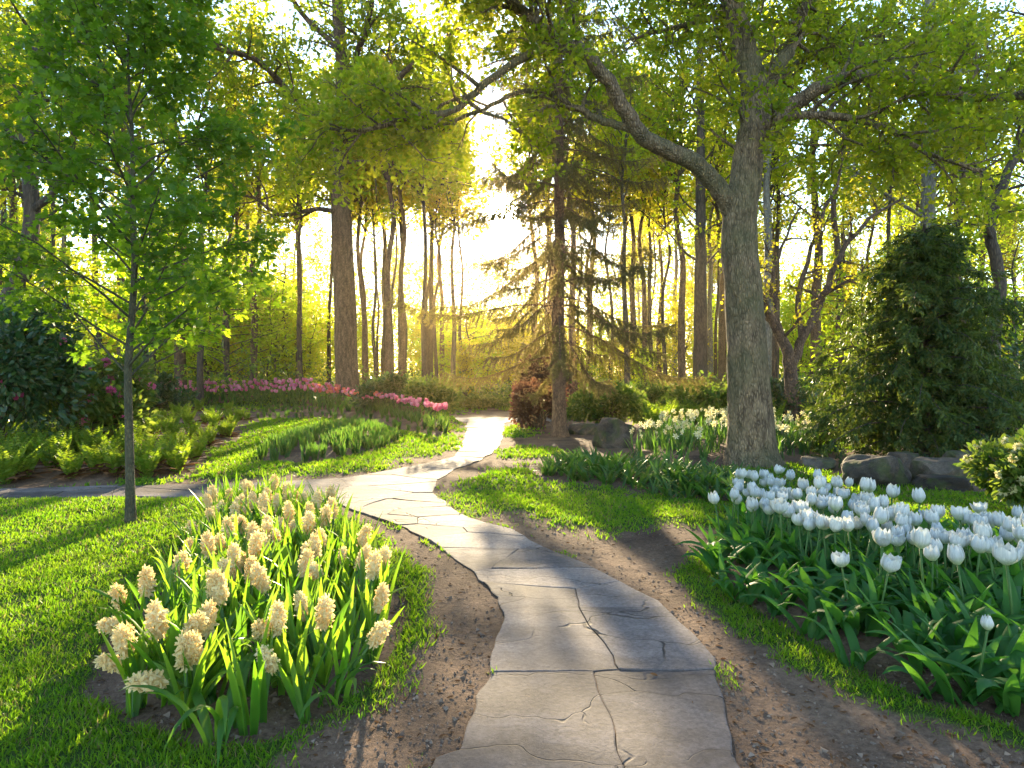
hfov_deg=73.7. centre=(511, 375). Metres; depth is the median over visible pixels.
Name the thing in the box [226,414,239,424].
fern
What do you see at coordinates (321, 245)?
forest tree
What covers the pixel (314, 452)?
bulb plant
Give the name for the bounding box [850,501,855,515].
white tulip
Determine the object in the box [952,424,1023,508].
pieris bush
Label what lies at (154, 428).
fern
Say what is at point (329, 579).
hyacinth plant
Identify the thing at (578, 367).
young tree
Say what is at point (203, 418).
fern
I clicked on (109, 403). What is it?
rhododendron bush
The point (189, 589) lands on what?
hyacinth
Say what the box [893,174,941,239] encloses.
forest tree
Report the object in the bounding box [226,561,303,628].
hyacinth
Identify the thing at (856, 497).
white tulip
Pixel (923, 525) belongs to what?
tulip plant
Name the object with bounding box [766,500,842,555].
white tulip
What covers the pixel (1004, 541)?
white tulip
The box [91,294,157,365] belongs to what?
young tree
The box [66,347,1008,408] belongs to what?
undergrowth
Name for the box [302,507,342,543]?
hyacinth plant
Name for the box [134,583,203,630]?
hyacinth plant
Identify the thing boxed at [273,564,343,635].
hyacinth plant
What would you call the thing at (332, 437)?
bulb plant
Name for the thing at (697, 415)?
daffodil
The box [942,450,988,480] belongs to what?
boulder
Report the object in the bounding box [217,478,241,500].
hyacinth plant
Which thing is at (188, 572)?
hyacinth
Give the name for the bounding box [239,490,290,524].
hyacinth
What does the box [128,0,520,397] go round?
beech tree
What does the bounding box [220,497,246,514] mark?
hyacinth
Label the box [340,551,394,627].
hyacinth plant
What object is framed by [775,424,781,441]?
daffodil
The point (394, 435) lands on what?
bulb plant
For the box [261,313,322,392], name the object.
young tree
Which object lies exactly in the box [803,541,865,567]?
tulip plant
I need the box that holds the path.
[0,417,739,767]
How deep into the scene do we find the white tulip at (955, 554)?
3.04 m
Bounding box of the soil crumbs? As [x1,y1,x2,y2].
[7,466,1023,767]
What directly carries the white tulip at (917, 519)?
on the ground at (640, 554)
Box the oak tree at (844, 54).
[250,0,1023,468]
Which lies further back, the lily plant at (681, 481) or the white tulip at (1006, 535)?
the lily plant at (681, 481)
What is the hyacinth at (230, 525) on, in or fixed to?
on the ground at (640, 554)
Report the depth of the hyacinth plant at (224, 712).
2.19 m
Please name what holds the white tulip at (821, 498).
on the ground at (640, 554)
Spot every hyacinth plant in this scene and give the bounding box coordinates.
[119,652,255,767]
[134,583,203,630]
[145,574,191,611]
[151,545,206,593]
[152,526,216,568]
[156,554,199,621]
[160,528,210,566]
[168,589,223,637]
[175,513,210,562]
[176,514,202,539]
[177,515,231,555]
[178,501,221,533]
[182,540,244,585]
[191,566,249,628]
[197,506,224,530]
[197,559,258,607]
[200,477,233,508]
[200,558,247,614]
[201,572,266,647]
[202,495,247,523]
[204,535,224,561]
[208,477,241,499]
[215,523,262,557]
[216,471,247,490]
[216,492,253,515]
[216,618,272,736]
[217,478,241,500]
[218,512,274,547]
[224,584,275,697]
[229,482,275,511]
[242,614,311,695]
[243,542,311,600]
[245,498,286,525]
[248,501,280,521]
[255,481,287,509]
[261,469,282,509]
[267,532,287,590]
[270,653,392,720]
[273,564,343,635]
[274,518,315,576]
[274,558,332,651]
[275,489,305,529]
[278,484,300,508]
[280,511,334,559]
[280,526,304,572]
[285,580,337,683]
[289,503,332,565]
[290,489,336,519]
[301,487,343,506]
[301,521,342,582]
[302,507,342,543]
[306,482,347,501]
[308,540,356,604]
[308,557,356,630]
[311,577,365,647]
[322,506,374,567]
[326,574,377,616]
[327,511,360,560]
[331,509,366,542]
[332,531,376,580]
[337,522,377,583]
[337,576,390,663]
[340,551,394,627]
[347,545,406,626]
[357,511,382,547]
[367,533,409,592]
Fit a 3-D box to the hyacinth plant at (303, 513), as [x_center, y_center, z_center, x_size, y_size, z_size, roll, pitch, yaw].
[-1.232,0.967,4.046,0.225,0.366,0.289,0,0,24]
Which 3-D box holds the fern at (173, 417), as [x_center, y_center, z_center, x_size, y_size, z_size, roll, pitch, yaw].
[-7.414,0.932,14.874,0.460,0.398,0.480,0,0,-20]
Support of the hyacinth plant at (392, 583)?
on the ground at (640, 554)
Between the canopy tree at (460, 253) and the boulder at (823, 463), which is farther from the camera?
the canopy tree at (460, 253)
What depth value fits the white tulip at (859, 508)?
4.03 m
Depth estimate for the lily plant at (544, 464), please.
8.34 m
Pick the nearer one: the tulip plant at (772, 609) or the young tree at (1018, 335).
the tulip plant at (772, 609)
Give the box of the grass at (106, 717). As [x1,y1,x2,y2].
[0,393,1023,767]
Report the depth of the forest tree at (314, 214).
38.69 m
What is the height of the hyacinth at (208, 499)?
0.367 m
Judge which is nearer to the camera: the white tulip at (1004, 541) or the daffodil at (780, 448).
the white tulip at (1004, 541)
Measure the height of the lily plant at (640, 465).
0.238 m
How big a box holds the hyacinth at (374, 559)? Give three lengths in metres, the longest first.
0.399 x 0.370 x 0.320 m
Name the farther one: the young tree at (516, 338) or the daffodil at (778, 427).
the young tree at (516, 338)
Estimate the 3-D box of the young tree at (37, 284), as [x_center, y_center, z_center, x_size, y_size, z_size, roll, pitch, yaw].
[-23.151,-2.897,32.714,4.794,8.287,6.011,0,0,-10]
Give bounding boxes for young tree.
[2,235,78,331]
[65,276,139,358]
[70,306,93,369]
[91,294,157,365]
[126,293,193,377]
[155,226,268,394]
[164,313,235,384]
[185,311,237,384]
[186,305,234,380]
[211,313,243,377]
[213,288,279,388]
[234,276,310,389]
[238,272,326,375]
[242,267,321,379]
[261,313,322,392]
[264,267,331,374]
[272,301,334,384]
[305,284,382,384]
[313,321,334,374]
[357,312,381,374]
[380,300,428,378]
[397,299,459,378]
[411,321,461,379]
[414,309,465,375]
[444,334,483,395]
[446,314,498,393]
[462,300,508,377]
[464,320,505,394]
[484,312,524,385]
[490,320,530,396]
[494,319,531,369]
[498,296,546,380]
[505,322,544,380]
[564,316,586,363]
[565,344,592,391]
[579,320,610,379]
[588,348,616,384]
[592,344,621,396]
[602,298,647,372]
[604,341,639,393]
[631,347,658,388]
[637,325,676,376]
[647,275,716,381]
[653,319,677,374]
[685,290,726,372]
[685,327,717,378]
[779,272,827,375]
[779,295,832,387]
[779,299,829,380]
[780,250,876,394]
[781,257,867,383]
[983,291,1023,360]
[1001,298,1023,355]
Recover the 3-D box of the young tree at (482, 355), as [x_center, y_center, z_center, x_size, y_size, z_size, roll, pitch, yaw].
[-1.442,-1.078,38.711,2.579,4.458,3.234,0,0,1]
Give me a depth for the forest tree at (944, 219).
35.20 m
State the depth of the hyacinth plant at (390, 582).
3.54 m
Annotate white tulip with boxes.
[702,487,746,532]
[703,491,734,544]
[707,494,741,533]
[715,480,744,522]
[722,470,745,510]
[723,478,746,520]
[727,468,746,514]
[727,480,781,522]
[728,496,778,536]
[740,497,822,568]
[741,488,750,517]
[744,470,758,504]
[745,485,759,523]
[746,503,770,539]
[748,505,773,541]
[750,469,768,497]
[753,499,775,549]
[755,504,805,553]
[757,488,764,511]
[757,490,791,533]
[759,478,766,490]
[759,497,773,533]
[761,513,805,543]
[763,491,794,535]
[765,464,781,491]
[765,486,776,515]
[766,476,774,486]
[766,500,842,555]
[771,492,794,517]
[773,502,814,548]
[774,478,785,486]
[775,486,791,520]
[776,508,830,564]
[780,514,830,575]
[784,470,806,501]
[784,487,833,518]
[787,513,803,564]
[788,517,828,567]
[791,488,802,524]
[791,498,833,540]
[793,491,829,538]
[795,468,821,507]
[797,477,817,510]
[798,496,847,554]
[800,515,859,572]
[804,510,857,551]
[806,486,815,506]
[806,507,822,556]
[814,475,837,515]
[815,487,864,526]
[815,550,880,611]
[816,515,843,570]
[817,494,836,532]
[817,505,847,544]
[818,475,849,510]
[821,503,880,560]
[824,482,830,511]
[828,493,856,535]
[831,510,857,568]
[832,517,878,568]
[836,496,893,547]
[838,512,873,559]
[839,515,878,586]
[842,476,856,515]
[848,498,867,533]
[848,514,873,547]
[850,494,888,540]
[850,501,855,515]
[852,495,859,500]
[852,511,922,558]
[854,477,872,532]
[854,483,920,516]
[854,491,895,535]
[854,516,864,550]
[856,499,866,533]
[856,527,904,603]
[857,529,925,599]
[858,506,903,565]
[861,552,921,637]
[863,502,909,559]
[866,480,875,492]
[874,523,924,572]
[875,505,894,556]
[879,510,929,568]
[881,520,892,530]
[882,533,943,591]
[883,525,925,580]
[889,545,928,585]
[893,502,915,552]
[894,527,986,585]
[895,526,973,617]
[895,528,1001,583]
[898,531,935,585]
[899,527,956,582]
[901,530,1002,593]
[907,538,958,594]
[912,488,925,528]
[917,543,994,613]
[918,504,945,563]
[923,544,947,619]
[924,509,943,568]
[931,521,982,568]
[938,615,1023,702]
[940,513,988,568]
[940,534,973,574]
[946,505,972,563]
[946,534,1009,600]
[948,536,1002,596]
[956,527,970,569]
[956,530,999,571]
[964,510,993,560]
[966,511,1005,552]
[966,511,1017,547]
[969,502,987,513]
[973,521,1022,596]
[973,535,1003,570]
[974,524,1023,592]
[985,542,1021,622]
[987,516,1020,568]
[991,540,1023,611]
[993,507,1023,544]
[999,524,1014,575]
[1011,504,1022,518]
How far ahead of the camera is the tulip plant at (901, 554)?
3.86 m
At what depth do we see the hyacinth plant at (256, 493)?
5.02 m
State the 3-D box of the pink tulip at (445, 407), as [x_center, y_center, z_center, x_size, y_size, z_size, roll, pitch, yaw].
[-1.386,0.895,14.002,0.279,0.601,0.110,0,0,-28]
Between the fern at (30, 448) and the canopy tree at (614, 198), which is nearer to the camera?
the fern at (30, 448)
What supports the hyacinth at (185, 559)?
on the ground at (640, 554)
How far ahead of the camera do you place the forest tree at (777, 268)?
30.81 m
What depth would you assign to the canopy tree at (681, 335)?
26.85 m
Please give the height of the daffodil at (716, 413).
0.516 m
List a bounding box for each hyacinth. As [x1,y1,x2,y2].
[84,546,210,643]
[93,593,229,698]
[97,561,192,643]
[99,604,179,707]
[105,575,170,640]
[121,587,252,704]
[121,598,217,707]
[121,621,178,717]
[124,607,208,700]
[137,627,243,732]
[155,534,197,564]
[158,627,231,694]
[159,541,224,593]
[159,552,207,607]
[160,598,248,678]
[167,516,204,539]
[173,551,281,655]
[177,529,245,571]
[181,488,231,518]
[182,626,239,699]
[187,505,223,525]
[189,569,257,660]
[191,484,233,510]
[191,530,245,563]
[198,497,228,514]
[199,513,242,549]
[199,539,270,599]
[201,567,243,615]
[204,507,229,526]
[206,542,286,600]
[207,513,244,540]
[209,500,255,525]
[214,544,262,566]
[217,488,240,504]
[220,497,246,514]
[221,548,275,599]
[226,521,274,550]
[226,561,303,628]
[227,492,252,510]
[227,553,288,628]
[231,586,279,652]
[231,594,315,687]
[235,529,287,566]
[236,510,290,571]
[236,518,280,541]
[236,529,290,573]
[237,514,251,542]
[239,490,259,521]
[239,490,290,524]
[240,475,277,509]
[240,478,271,511]
[240,503,267,524]
[240,512,275,538]
[247,528,282,589]
[252,486,273,510]
[254,638,329,723]
[257,471,282,510]
[258,485,300,506]
[259,507,284,521]
[261,481,291,513]
[261,500,313,537]
[261,515,297,562]
[265,545,328,624]
[272,491,296,525]
[278,518,297,545]
[279,482,301,492]
[279,542,330,587]
[280,503,326,561]
[286,580,338,663]
[286,583,365,685]
[287,533,338,586]
[291,502,347,541]
[292,487,334,533]
[292,488,308,507]
[292,500,315,535]
[297,525,341,577]
[306,479,345,509]
[309,559,351,611]
[312,494,358,552]
[314,610,391,694]
[324,542,395,610]
[328,546,355,586]
[329,512,382,577]
[340,547,405,610]
[343,544,391,595]
[347,580,404,665]
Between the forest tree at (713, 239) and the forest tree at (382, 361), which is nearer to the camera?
the forest tree at (382, 361)
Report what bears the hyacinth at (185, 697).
on the ground at (640, 554)
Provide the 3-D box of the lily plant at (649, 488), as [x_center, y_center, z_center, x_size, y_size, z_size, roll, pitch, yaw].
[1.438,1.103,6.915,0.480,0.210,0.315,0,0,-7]
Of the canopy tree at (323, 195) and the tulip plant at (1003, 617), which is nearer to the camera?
the tulip plant at (1003, 617)
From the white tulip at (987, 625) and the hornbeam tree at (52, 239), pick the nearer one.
the white tulip at (987, 625)
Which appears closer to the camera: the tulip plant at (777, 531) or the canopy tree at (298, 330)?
the tulip plant at (777, 531)
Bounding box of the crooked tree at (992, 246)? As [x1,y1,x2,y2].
[909,0,1023,358]
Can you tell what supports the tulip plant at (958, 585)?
on the ground at (640, 554)
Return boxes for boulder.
[568,422,597,434]
[592,417,635,448]
[798,456,835,469]
[841,454,911,486]
[886,451,919,469]
[909,457,972,480]
[910,474,973,491]
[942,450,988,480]
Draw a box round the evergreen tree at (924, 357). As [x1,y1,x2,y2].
[782,216,1023,469]
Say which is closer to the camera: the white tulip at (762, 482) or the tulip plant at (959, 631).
the tulip plant at (959, 631)
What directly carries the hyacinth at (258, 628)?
on the ground at (640, 554)
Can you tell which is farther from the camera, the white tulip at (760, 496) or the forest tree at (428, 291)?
the forest tree at (428, 291)
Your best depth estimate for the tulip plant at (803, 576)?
3.43 m
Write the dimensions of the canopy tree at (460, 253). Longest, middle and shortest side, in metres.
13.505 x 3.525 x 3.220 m
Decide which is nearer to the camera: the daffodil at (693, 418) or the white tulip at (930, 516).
the white tulip at (930, 516)
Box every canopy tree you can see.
[0,0,96,209]
[0,0,160,292]
[0,49,56,161]
[54,0,193,378]
[72,34,210,374]
[136,0,261,405]
[198,0,302,395]
[227,51,329,391]
[235,29,373,391]
[302,46,407,220]
[323,1,441,374]
[348,112,411,378]
[361,0,503,381]
[363,70,434,373]
[370,138,437,372]
[377,71,504,378]
[402,106,479,377]
[434,130,494,395]
[474,59,575,346]
[497,1,627,393]
[508,101,589,363]
[549,6,679,384]
[564,25,639,387]
[565,81,642,378]
[600,70,694,383]
[627,78,712,381]
[628,0,732,380]
[665,67,762,385]
[707,26,827,385]
[776,0,909,399]
[824,0,957,393]
[880,56,1002,212]
[888,0,1023,322]
[940,6,1023,360]
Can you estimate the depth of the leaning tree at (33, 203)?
14.78 m
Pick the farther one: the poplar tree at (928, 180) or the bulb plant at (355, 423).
the poplar tree at (928, 180)
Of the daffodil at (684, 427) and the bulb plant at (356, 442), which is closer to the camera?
the daffodil at (684, 427)
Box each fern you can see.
[0,425,43,454]
[0,432,47,484]
[0,433,23,454]
[0,445,57,477]
[3,424,58,464]
[25,428,73,461]
[28,429,84,470]
[42,448,100,479]
[44,424,99,457]
[71,423,109,456]
[78,437,124,474]
[85,440,138,477]
[96,434,124,451]
[102,440,163,476]
[111,419,149,450]
[111,442,174,478]
[120,431,161,454]
[134,433,172,467]
[137,437,206,474]
[141,421,159,438]
[143,416,164,434]
[152,408,166,420]
[156,417,184,440]
[159,416,182,430]
[159,427,197,455]
[164,411,183,425]
[167,401,180,415]
[173,407,198,424]
[174,401,194,413]
[177,406,191,415]
[179,419,200,438]
[180,433,211,460]
[191,398,204,411]
[192,422,226,447]
[197,411,208,422]
[198,407,227,427]
[212,418,239,437]
[213,420,239,437]
[220,400,233,412]
[222,408,238,417]
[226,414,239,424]
[230,407,247,420]
[242,410,254,420]
[640,399,674,431]
[648,397,679,426]
[658,395,691,414]
[661,404,686,422]
[677,396,706,422]
[678,404,704,421]
[691,398,721,415]
[695,402,721,425]
[713,399,727,415]
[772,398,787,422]
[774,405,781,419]
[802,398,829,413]
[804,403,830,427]
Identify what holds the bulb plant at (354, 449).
on the ground at (640, 554)
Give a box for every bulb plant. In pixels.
[254,443,268,459]
[261,440,267,456]
[269,441,279,459]
[269,447,279,460]
[270,437,277,447]
[275,433,285,447]
[278,437,287,454]
[281,440,293,457]
[285,435,295,448]
[290,433,299,446]
[291,429,300,437]
[298,435,307,449]
[300,443,310,461]
[305,440,312,456]
[306,434,314,443]
[308,441,322,460]
[313,426,320,440]
[317,431,328,443]
[319,442,326,458]
[321,436,328,448]
[324,419,332,427]
[326,432,336,446]
[332,439,345,454]
[333,429,342,442]
[333,436,346,444]
[338,426,345,442]
[339,442,347,457]
[340,425,350,439]
[342,431,352,447]
[346,428,358,438]
[349,441,361,454]
[350,432,360,443]
[350,436,361,451]
[351,419,359,426]
[353,426,362,440]
[359,431,368,445]
[361,435,367,447]
[362,439,371,451]
[366,421,376,433]
[372,431,379,443]
[372,438,381,449]
[373,424,381,433]
[378,425,387,432]
[378,435,384,448]
[380,431,390,440]
[381,433,390,445]
[388,430,398,441]
[389,426,396,438]
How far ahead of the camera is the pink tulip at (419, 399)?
16.12 m
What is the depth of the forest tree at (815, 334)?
27.97 m
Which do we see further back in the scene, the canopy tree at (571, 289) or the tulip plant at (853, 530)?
the canopy tree at (571, 289)
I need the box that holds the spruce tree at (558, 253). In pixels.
[384,0,722,437]
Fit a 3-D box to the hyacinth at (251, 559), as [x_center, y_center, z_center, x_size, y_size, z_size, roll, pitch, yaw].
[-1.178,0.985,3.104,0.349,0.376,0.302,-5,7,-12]
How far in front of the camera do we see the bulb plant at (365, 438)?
10.85 m
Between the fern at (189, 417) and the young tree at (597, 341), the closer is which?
the fern at (189, 417)
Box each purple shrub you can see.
[507,377,569,428]
[508,347,578,407]
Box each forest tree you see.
[0,0,79,273]
[0,17,46,292]
[0,181,22,265]
[17,169,71,283]
[41,133,88,325]
[43,25,135,355]
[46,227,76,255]
[102,161,162,352]
[139,5,233,393]
[184,124,230,384]
[198,180,240,267]
[199,0,278,372]
[199,89,267,391]
[207,204,255,263]
[219,72,285,388]
[222,219,266,285]
[235,176,289,382]
[261,137,328,276]
[268,113,321,312]
[274,156,318,345]
[299,53,335,395]
[303,217,330,381]
[317,68,386,383]
[323,155,374,221]
[350,144,386,376]
[351,33,441,377]
[352,168,380,383]
[352,209,379,375]
[374,242,410,348]
[380,185,410,371]
[402,56,482,380]
[405,154,458,342]
[414,247,444,296]
[434,107,482,378]
[507,67,583,354]
[553,139,601,388]
[572,123,621,287]
[596,103,659,309]
[597,62,648,383]
[611,197,673,263]
[617,54,686,387]
[617,250,646,298]
[618,224,646,323]
[619,203,674,378]
[628,207,672,310]
[628,209,672,270]
[633,163,695,382]
[658,128,713,377]
[670,97,720,224]
[678,251,694,378]
[683,187,716,343]
[684,128,729,382]
[686,241,716,319]
[690,134,726,321]
[691,111,733,376]
[692,244,717,364]
[706,164,730,380]
[720,0,832,377]
[720,134,800,283]
[732,28,805,216]
[757,140,803,312]
[758,225,763,281]
[761,46,847,383]
[764,0,865,395]
[788,93,872,259]
[822,205,856,305]
[829,228,864,363]
[832,198,869,350]
[840,104,913,342]
[858,127,917,255]
[869,235,886,270]
[871,160,919,245]
[877,155,953,248]
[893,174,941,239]
[900,54,1007,234]
[911,158,996,281]
[946,184,988,281]
[964,70,1023,285]
[975,162,1023,356]
[976,169,1020,344]
[979,209,1023,295]
[990,7,1023,216]
[999,203,1023,318]
[1015,163,1023,238]
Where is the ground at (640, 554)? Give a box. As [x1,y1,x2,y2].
[0,376,1023,767]
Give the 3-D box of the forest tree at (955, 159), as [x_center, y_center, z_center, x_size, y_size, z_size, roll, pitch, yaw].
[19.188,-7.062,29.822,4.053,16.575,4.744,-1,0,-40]
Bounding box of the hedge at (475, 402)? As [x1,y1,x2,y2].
[452,394,511,409]
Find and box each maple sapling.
[0,0,305,522]
[61,193,248,429]
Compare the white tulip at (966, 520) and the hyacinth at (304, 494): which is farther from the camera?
the hyacinth at (304, 494)
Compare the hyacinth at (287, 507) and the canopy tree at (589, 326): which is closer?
the hyacinth at (287, 507)
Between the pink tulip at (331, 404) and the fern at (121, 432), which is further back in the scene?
the pink tulip at (331, 404)
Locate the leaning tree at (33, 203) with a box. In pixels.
[0,0,145,324]
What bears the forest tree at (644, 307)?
on the ground at (640, 554)
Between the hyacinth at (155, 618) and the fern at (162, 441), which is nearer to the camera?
the hyacinth at (155, 618)
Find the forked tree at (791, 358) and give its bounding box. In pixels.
[720,112,926,424]
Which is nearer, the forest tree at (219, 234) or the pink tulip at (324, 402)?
the pink tulip at (324, 402)
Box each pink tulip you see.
[261,387,265,404]
[278,385,281,404]
[288,387,291,405]
[292,383,298,402]
[297,385,303,404]
[298,381,301,400]
[303,386,306,405]
[307,386,312,403]
[322,388,325,408]
[326,390,328,408]
[329,390,335,408]
[395,398,402,416]
[409,402,413,422]
[412,399,420,423]
[414,403,420,425]
[417,397,422,421]
[424,403,431,422]
[426,402,437,423]
[431,405,436,430]
[436,405,443,430]
[437,405,448,432]
[441,403,446,429]
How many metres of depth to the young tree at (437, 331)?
37.86 m
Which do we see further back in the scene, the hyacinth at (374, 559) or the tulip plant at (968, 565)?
the tulip plant at (968, 565)
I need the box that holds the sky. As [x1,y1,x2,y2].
[0,0,1023,375]
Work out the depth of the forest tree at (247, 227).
35.75 m
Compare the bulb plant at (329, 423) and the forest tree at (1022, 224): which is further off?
the forest tree at (1022, 224)
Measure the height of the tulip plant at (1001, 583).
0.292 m
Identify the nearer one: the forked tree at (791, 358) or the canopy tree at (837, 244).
the forked tree at (791, 358)
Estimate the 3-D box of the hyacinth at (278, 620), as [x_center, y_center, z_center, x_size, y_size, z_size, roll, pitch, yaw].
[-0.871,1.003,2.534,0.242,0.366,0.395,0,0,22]
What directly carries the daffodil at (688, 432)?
on the ground at (640, 554)
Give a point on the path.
(542, 701)
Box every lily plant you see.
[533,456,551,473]
[534,458,567,475]
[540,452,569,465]
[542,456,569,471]
[547,449,578,471]
[551,454,586,475]
[560,457,588,480]
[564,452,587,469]
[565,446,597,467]
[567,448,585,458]
[569,461,608,481]
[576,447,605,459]
[581,453,604,473]
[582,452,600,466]
[587,450,620,470]
[588,456,623,475]
[589,463,618,481]
[592,466,625,483]
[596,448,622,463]
[599,455,630,477]
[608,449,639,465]
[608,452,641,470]
[616,458,646,485]
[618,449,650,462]
[618,459,640,481]
[627,465,659,481]
[627,471,653,489]
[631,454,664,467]
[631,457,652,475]
[638,473,679,494]
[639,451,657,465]
[642,459,681,486]
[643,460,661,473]
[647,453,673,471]
[650,463,699,480]
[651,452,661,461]
[654,468,692,488]
[654,475,683,496]
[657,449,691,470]
[658,459,697,475]
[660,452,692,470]
[660,465,700,490]
[668,459,704,480]
[669,482,703,497]
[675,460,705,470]
[675,464,718,487]
[688,470,733,494]
[689,474,722,497]
[692,476,732,500]
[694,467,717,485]
[698,455,731,475]
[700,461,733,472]
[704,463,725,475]
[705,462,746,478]
[706,466,734,485]
[714,464,748,485]
[716,474,746,501]
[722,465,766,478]
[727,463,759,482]
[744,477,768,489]
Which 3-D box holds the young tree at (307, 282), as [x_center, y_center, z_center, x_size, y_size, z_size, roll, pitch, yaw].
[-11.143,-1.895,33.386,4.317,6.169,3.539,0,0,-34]
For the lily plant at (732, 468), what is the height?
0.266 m
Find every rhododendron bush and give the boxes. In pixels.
[0,278,112,443]
[20,342,163,448]
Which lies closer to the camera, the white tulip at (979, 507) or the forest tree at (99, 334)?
the white tulip at (979, 507)
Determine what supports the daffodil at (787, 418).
on the ground at (640, 554)
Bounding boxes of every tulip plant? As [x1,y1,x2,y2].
[675,524,741,567]
[681,540,757,575]
[697,521,750,555]
[703,514,770,563]
[707,512,761,544]
[709,507,741,530]
[710,570,781,605]
[711,543,759,596]
[713,550,784,588]
[714,518,776,542]
[715,530,799,567]
[720,555,820,601]
[727,510,772,523]
[736,521,795,538]
[736,521,807,564]
[740,566,796,616]
[741,509,822,523]
[747,520,805,531]
[748,563,817,609]
[755,513,812,545]
[756,538,821,579]
[759,592,863,639]
[760,545,808,587]
[768,568,864,615]
[783,524,832,539]
[789,575,896,630]
[790,548,860,600]
[794,548,858,571]
[796,597,906,670]
[797,538,837,582]
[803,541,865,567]
[810,556,856,601]
[811,581,888,636]
[812,533,870,548]
[814,557,909,600]
[817,528,867,540]
[819,541,907,569]
[823,553,925,600]
[827,542,918,569]
[835,583,904,616]
[847,540,918,556]
[849,554,907,582]
[855,584,947,654]
[856,514,927,528]
[856,547,939,573]
[864,613,961,674]
[874,565,948,600]
[874,569,994,633]
[876,647,995,699]
[877,580,941,616]
[886,618,1023,707]
[896,572,996,613]
[897,617,1006,679]
[900,568,980,612]
[903,548,974,578]
[905,597,979,642]
[909,546,975,563]
[912,585,970,616]
[916,590,1023,631]
[918,577,996,666]
[930,633,1023,717]
[933,565,1023,612]
[933,566,996,594]
[934,564,1023,608]
[936,597,1021,652]
[940,518,949,526]
[940,550,1002,566]
[941,503,965,528]
[942,575,1000,597]
[943,516,956,530]
[943,592,1023,644]
[945,589,1023,618]
[947,582,1023,664]
[964,567,1002,609]
[964,596,1023,632]
[967,560,1000,568]
[987,619,1023,641]
[987,622,1023,703]
[991,560,1023,612]
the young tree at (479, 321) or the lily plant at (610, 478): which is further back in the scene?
the young tree at (479, 321)
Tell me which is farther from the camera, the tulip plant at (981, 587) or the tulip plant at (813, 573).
the tulip plant at (813, 573)
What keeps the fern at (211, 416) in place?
on the ground at (640, 554)
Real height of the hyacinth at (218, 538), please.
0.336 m
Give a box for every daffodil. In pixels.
[624,427,642,455]
[633,428,642,458]
[638,421,647,447]
[642,422,654,449]
[643,421,655,449]
[644,419,660,451]
[645,418,656,436]
[652,426,659,455]
[653,416,665,444]
[656,420,669,449]
[659,411,673,436]
[659,424,675,456]
[660,417,674,446]
[662,411,673,434]
[668,423,683,450]
[669,419,686,454]
[669,420,685,448]
[672,429,692,464]
[677,425,691,448]
[681,420,695,451]
[685,411,697,434]
[685,418,695,449]
[689,413,704,446]
[689,414,704,442]
[692,426,710,458]
[694,410,710,438]
[695,431,711,462]
[696,407,709,426]
[700,406,714,433]
[700,421,716,453]
[703,416,723,445]
[704,416,717,445]
[708,417,726,452]
[709,412,719,438]
[712,409,723,436]
[712,410,725,437]
[715,408,726,433]
[717,423,725,443]
[722,415,726,435]
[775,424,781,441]
[776,420,786,448]
[777,424,784,450]
[778,424,791,460]
[779,414,797,444]
[781,424,796,455]
[782,411,797,439]
[788,414,802,444]
[794,428,805,455]
[801,423,814,454]
[810,421,825,451]
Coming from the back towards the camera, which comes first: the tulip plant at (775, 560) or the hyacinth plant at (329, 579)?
the tulip plant at (775, 560)
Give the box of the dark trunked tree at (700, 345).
[641,0,763,381]
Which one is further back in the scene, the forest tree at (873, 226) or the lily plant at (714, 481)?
the forest tree at (873, 226)
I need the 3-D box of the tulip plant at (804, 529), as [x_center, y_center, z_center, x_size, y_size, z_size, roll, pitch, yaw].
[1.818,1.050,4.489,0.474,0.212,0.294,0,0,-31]
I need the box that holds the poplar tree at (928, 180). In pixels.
[792,0,1023,234]
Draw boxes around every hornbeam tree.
[0,182,156,402]
[106,223,236,380]
[149,226,296,394]
[207,238,334,393]
[433,301,512,395]
[778,246,890,399]
[964,230,1023,365]
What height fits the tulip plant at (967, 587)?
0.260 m
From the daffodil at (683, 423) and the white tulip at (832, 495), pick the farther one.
the daffodil at (683, 423)
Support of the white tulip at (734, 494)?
on the ground at (640, 554)
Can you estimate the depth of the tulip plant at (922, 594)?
2.87 m
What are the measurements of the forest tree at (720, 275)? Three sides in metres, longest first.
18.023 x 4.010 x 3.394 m
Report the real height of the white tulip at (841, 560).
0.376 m
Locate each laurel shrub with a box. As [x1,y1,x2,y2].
[97,364,199,410]
[566,378,659,425]
[622,379,675,415]
[656,370,727,421]
[770,374,837,423]
[977,325,1023,430]
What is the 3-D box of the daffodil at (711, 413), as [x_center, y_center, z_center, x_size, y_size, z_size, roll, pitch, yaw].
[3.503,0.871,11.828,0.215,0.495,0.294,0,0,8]
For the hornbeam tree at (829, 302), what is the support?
on the ground at (640, 554)
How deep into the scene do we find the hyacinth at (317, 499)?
4.72 m
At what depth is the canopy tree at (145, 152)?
28.65 m
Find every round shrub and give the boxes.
[344,370,409,409]
[399,372,462,414]
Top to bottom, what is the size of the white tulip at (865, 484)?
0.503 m
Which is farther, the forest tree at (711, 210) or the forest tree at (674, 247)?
the forest tree at (674, 247)
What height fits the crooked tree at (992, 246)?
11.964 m
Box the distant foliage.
[6,85,1023,379]
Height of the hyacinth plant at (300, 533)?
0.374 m
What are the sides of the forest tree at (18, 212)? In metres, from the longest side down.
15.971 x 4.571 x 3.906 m
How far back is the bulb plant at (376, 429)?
12.52 m

